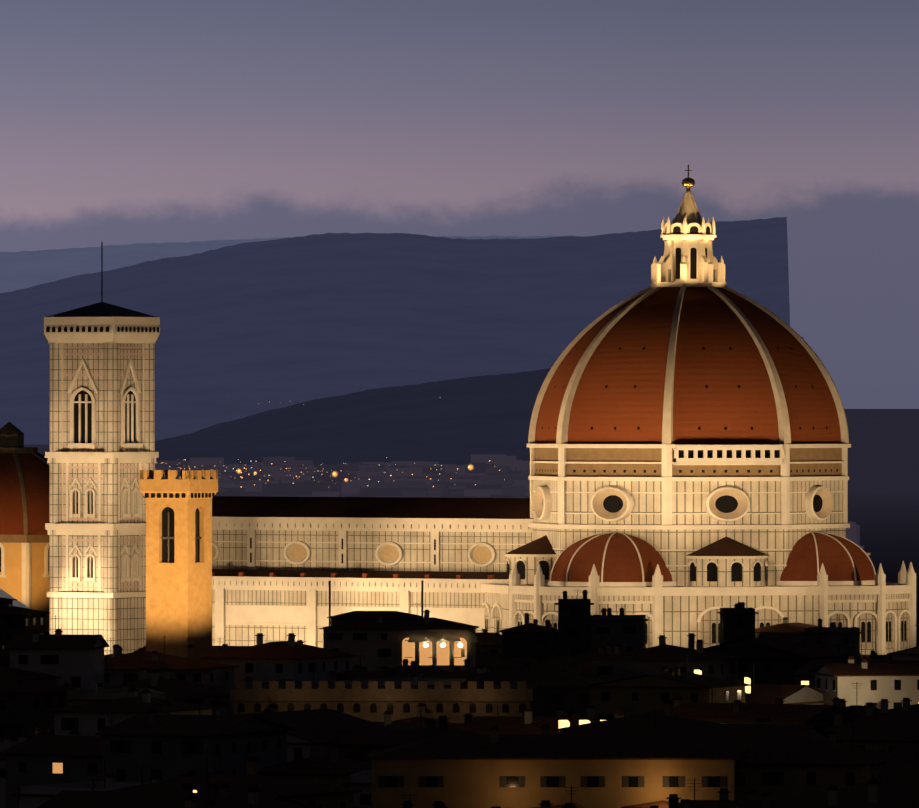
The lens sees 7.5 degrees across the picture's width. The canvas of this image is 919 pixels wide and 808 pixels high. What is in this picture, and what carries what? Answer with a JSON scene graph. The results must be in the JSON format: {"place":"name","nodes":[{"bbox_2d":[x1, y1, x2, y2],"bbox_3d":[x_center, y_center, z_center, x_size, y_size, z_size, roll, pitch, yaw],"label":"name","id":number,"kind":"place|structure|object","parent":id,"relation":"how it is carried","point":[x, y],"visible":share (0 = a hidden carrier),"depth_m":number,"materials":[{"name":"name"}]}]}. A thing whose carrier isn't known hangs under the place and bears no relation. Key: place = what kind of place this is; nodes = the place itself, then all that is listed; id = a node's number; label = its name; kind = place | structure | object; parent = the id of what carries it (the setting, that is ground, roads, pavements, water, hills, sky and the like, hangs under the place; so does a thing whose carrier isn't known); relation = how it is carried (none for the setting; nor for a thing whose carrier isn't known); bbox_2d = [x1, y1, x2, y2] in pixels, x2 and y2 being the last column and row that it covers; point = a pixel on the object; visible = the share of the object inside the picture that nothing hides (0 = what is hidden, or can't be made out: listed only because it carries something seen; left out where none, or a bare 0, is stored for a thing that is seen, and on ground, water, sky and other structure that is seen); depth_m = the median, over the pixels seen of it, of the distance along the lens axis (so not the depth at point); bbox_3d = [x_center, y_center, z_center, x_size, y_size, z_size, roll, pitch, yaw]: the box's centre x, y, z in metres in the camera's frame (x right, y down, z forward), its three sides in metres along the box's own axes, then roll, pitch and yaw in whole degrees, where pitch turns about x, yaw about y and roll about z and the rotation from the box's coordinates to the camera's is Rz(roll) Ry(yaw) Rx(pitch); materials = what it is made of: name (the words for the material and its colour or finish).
{"place":"outdoors","nodes":[
{"label":"outdoors","id":0,"kind":"place"},
{"bbox_2d":[0,589,29,608],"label":"tent roof","id":1,"kind":"structure","parent":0,"point":[4,594],"depth_m":1824.49,"materials":[{"name":"grey"}]},
{"bbox_2d":[0,235,586,292],"bbox_3d":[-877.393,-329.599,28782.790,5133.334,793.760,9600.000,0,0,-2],"label":"hill","id":2,"kind":"structure","parent":0,"point":[23,270],"depth_m":29317.05,"materials":[{"name":"blue"}]},
{"bbox_2d":[212,496,532,647],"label":"nave","id":3,"kind":"structure","parent":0,"point":[279,564],"depth_m":1617.13,"materials":[{"name":"stone"}]},
{"bbox_2d":[0,217,789,444],"bbox_3d":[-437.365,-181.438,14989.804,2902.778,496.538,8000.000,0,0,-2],"label":"hill","id":4,"kind":"structure","parent":0,"point":[246,328],"depth_m":14035.22,"materials":[{"name":"blue"}]},
{"bbox_2d":[0,0,918,408],"label":"sky","id":5,"kind":"structure","parent":0,"point":[123,122],"materials":[{"name":"purple"}]},
{"bbox_2d":[24,409,918,646],"bbox_3d":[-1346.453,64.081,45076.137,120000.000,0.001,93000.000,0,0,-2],"label":"ground","id":6,"kind":"structure","parent":0,"point":[883,482],"depth_m":5487.10,"materials":[{"name":"black"}]},
{"bbox_2d":[0,422,48,631],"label":"smaller domed chapel","id":7,"kind":"structure","parent":6,"relation":"on","point":[24,519],"depth_m":1926.65,"materials":[{"name":"tile"}]},
{"bbox_2d":[44,242,159,654],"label":"campanile","id":8,"kind":"structure","parent":6,"relation":"on","point":[100,454],"depth_m":1612.32,"materials":[{"name":"stone"}]},
{"bbox_2d":[140,470,217,659],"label":"crenellated tower","id":9,"kind":"structure","parent":6,"relation":"on","point":[179,564],"depth_m":1242.72,"materials":[{"name":"brown stone"}]},
{"bbox_2d":[2,646,537,722],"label":"palace battlements","id":10,"kind":"object","parent":6,"relation":"on","point":[454,701],"visible":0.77,"depth_m":1108.83,"materials":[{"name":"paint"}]},
{"bbox_2d":[104,644,597,677],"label":"houses","id":11,"kind":"structure","parent":6,"relation":"on","point":[567,664],"depth_m":1300.20,"materials":[{"name":"paint"}]},
{"bbox_2d":[329,580,422,625],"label":"poles","id":12,"kind":"object","parent":6,"relation":"on","point":[330,600],"visible":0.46,"depth_m":1475.94,"materials":[{"name":"metal"}]},
{"bbox_2d":[320,603,478,671],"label":"loggia building","id":13,"kind":"structure","parent":6,"relation":"on","point":[378,640],"depth_m":1430.59,"materials":[{"name":"paint"}]},
{"bbox_2d":[0,589,862,659],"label":"buildings","id":14,"kind":"structure","parent":6,"relation":"on","point":[581,629],"depth_m":1493.17,"materials":[{"name":"paint"}]},
{"bbox_2d":[182,771,701,807],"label":"rooftops","id":15,"kind":"object","parent":6,"relation":"on","point":[253,798],"visible":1,"depth_m":735.28,"materials":[{"name":"paint"}]},
{"bbox_2d":[0,692,887,807],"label":"houses","id":16,"kind":"structure","parent":6,"relation":"on","point":[166,745],"depth_m":890.10,"materials":[{"name":"paint"}]},
{"bbox_2d":[0,615,918,719],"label":"houses","id":17,"kind":"structure","parent":6,"relation":"on","point":[60,659],"depth_m":1151.66,"materials":[{"name":"paint"}]},
{"bbox_2d":[193,670,750,792],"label":"lit rooms","id":18,"kind":"object","parent":17,"relation":"attached to","point":[566,723],"visible":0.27,"depth_m":994.86,"materials":[{"name":"yellow"}]},
{"bbox_2d":[0,633,918,688],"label":"houses","id":19,"kind":"structure","parent":6,"relation":"on","point":[783,660],"depth_m":1226.36,"materials":[{"name":"paint"}]},
{"bbox_2d":[0,688,918,751],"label":"houses","id":20,"kind":"structure","parent":6,"relation":"on","point":[90,719],"depth_m":1011.81,"materials":[{"name":"paint"}]},
{"bbox_2d":[0,700,918,807],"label":"houses","id":21,"kind":"structure","parent":6,"relation":"on","point":[360,739],"depth_m":939.43,"materials":[{"name":"paint"}]},
{"bbox_2d":[0,659,918,741],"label":"houses","id":22,"kind":"structure","parent":6,"relation":"on","point":[27,704],"depth_m":1061.89,"materials":[{"name":"paint"}]},
{"bbox_2d":[2,624,918,668],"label":"houses","id":23,"kind":"structure","parent":6,"relation":"on","point":[503,660],"depth_m":1456.68,"materials":[{"name":"paint"}]},
{"bbox_2d":[11,708,918,807],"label":"houses","id":24,"kind":"structure","parent":6,"relation":"on","point":[791,770],"depth_m":847.51,"materials":[{"name":"paint"}]},
{"bbox_2d":[37,765,918,807],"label":"rooftops","id":25,"kind":"object","parent":6,"relation":"on","point":[832,797],"visible":0.94,"depth_m":745.01,"materials":[{"name":"paint"}]},
{"bbox_2d":[104,617,891,659],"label":"houses","id":26,"kind":"structure","parent":6,"relation":"on","point":[490,642],"depth_m":1541.97,"materials":[{"name":"paint"}]},
{"bbox_2d":[93,747,918,807],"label":"rooftops","id":27,"kind":"object","parent":6,"relation":"on","point":[320,795],"visible":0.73,"depth_m":784.32,"materials":[{"name":"paint"}]},
{"bbox_2d":[155,454,863,548],"bbox_3d":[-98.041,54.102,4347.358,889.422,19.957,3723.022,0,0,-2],"label":"city","id":28,"kind":"object","parent":6,"relation":"on","point":[509,479],"visible":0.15,"depth_m":4896.87},
{"bbox_2d":[156,457,499,487],"bbox_3d":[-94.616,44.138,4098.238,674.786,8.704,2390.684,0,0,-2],"label":"lights","id":29,"kind":"object","parent":28,"relation":"on","point":[306,468],"visible":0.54,"depth_m":4647.67},
{"bbox_2d":[481,535,555,634],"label":"exedra","id":30,"kind":"object","parent":6,"relation":"on","point":[527,558],"visible":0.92,"depth_m":1586.72,"materials":[{"name":"stone"}]},
{"bbox_2d":[365,724,739,807],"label":"ochre house","id":31,"kind":"structure","parent":6,"relation":"on","point":[494,768],"depth_m":839.98,"materials":[{"name":"paint"}]},
{"bbox_2d":[509,533,707,647],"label":"apse","id":32,"kind":"structure","parent":6,"relation":"on","point":[630,573],"depth_m":1567.47,"materials":[{"name":"stone"}]},
{"bbox_2d":[371,636,918,676],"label":"houses","id":33,"kind":"structure","parent":6,"relation":"on","point":[910,654],"depth_m":1394.33,"materials":[{"name":"paint"}]},
{"bbox_2d":[527,444,850,585],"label":"drum","id":34,"kind":"object","parent":6,"relation":"on","point":[673,505],"visible":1,"depth_m":1576.00,"materials":[{"name":"stone"}]},
{"bbox_2d":[528,286,848,443],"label":"dome","id":35,"kind":"structure","parent":34,"relation":"on","point":[688,365],"depth_m":1581.40,"materials":[{"name":"tile"}]},
{"bbox_2d":[650,187,726,286],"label":"lantern","id":36,"kind":"object","parent":35,"relation":"on","point":[688,259],"visible":1,"depth_m":1595.50,"materials":[{"name":"white stone"}]},
{"bbox_2d":[682,165,694,186],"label":"ball and cross","id":37,"kind":"object","parent":36,"relation":"on","point":[688,182],"visible":0.96,"depth_m":1597.88,"materials":[{"name":"gold metal"}]},
{"bbox_2d":[659,537,824,648],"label":"exedra","id":38,"kind":"object","parent":6,"relation":"on","point":[729,572],"visible":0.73,"depth_m":1566.29,"materials":[{"name":"stone"}]},
{"bbox_2d":[776,532,915,654],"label":"apse","id":39,"kind":"structure","parent":6,"relation":"on","point":[878,610],"depth_m":1576.16,"materials":[{"name":"stone"}]},
{"bbox_2d":[155,337,802,465],"bbox_3d":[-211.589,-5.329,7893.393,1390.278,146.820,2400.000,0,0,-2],"label":"hill","id":40,"kind":"structure","parent":0,"point":[460,421],"depth_m":7476.70,"materials":[{"name":"blue"}]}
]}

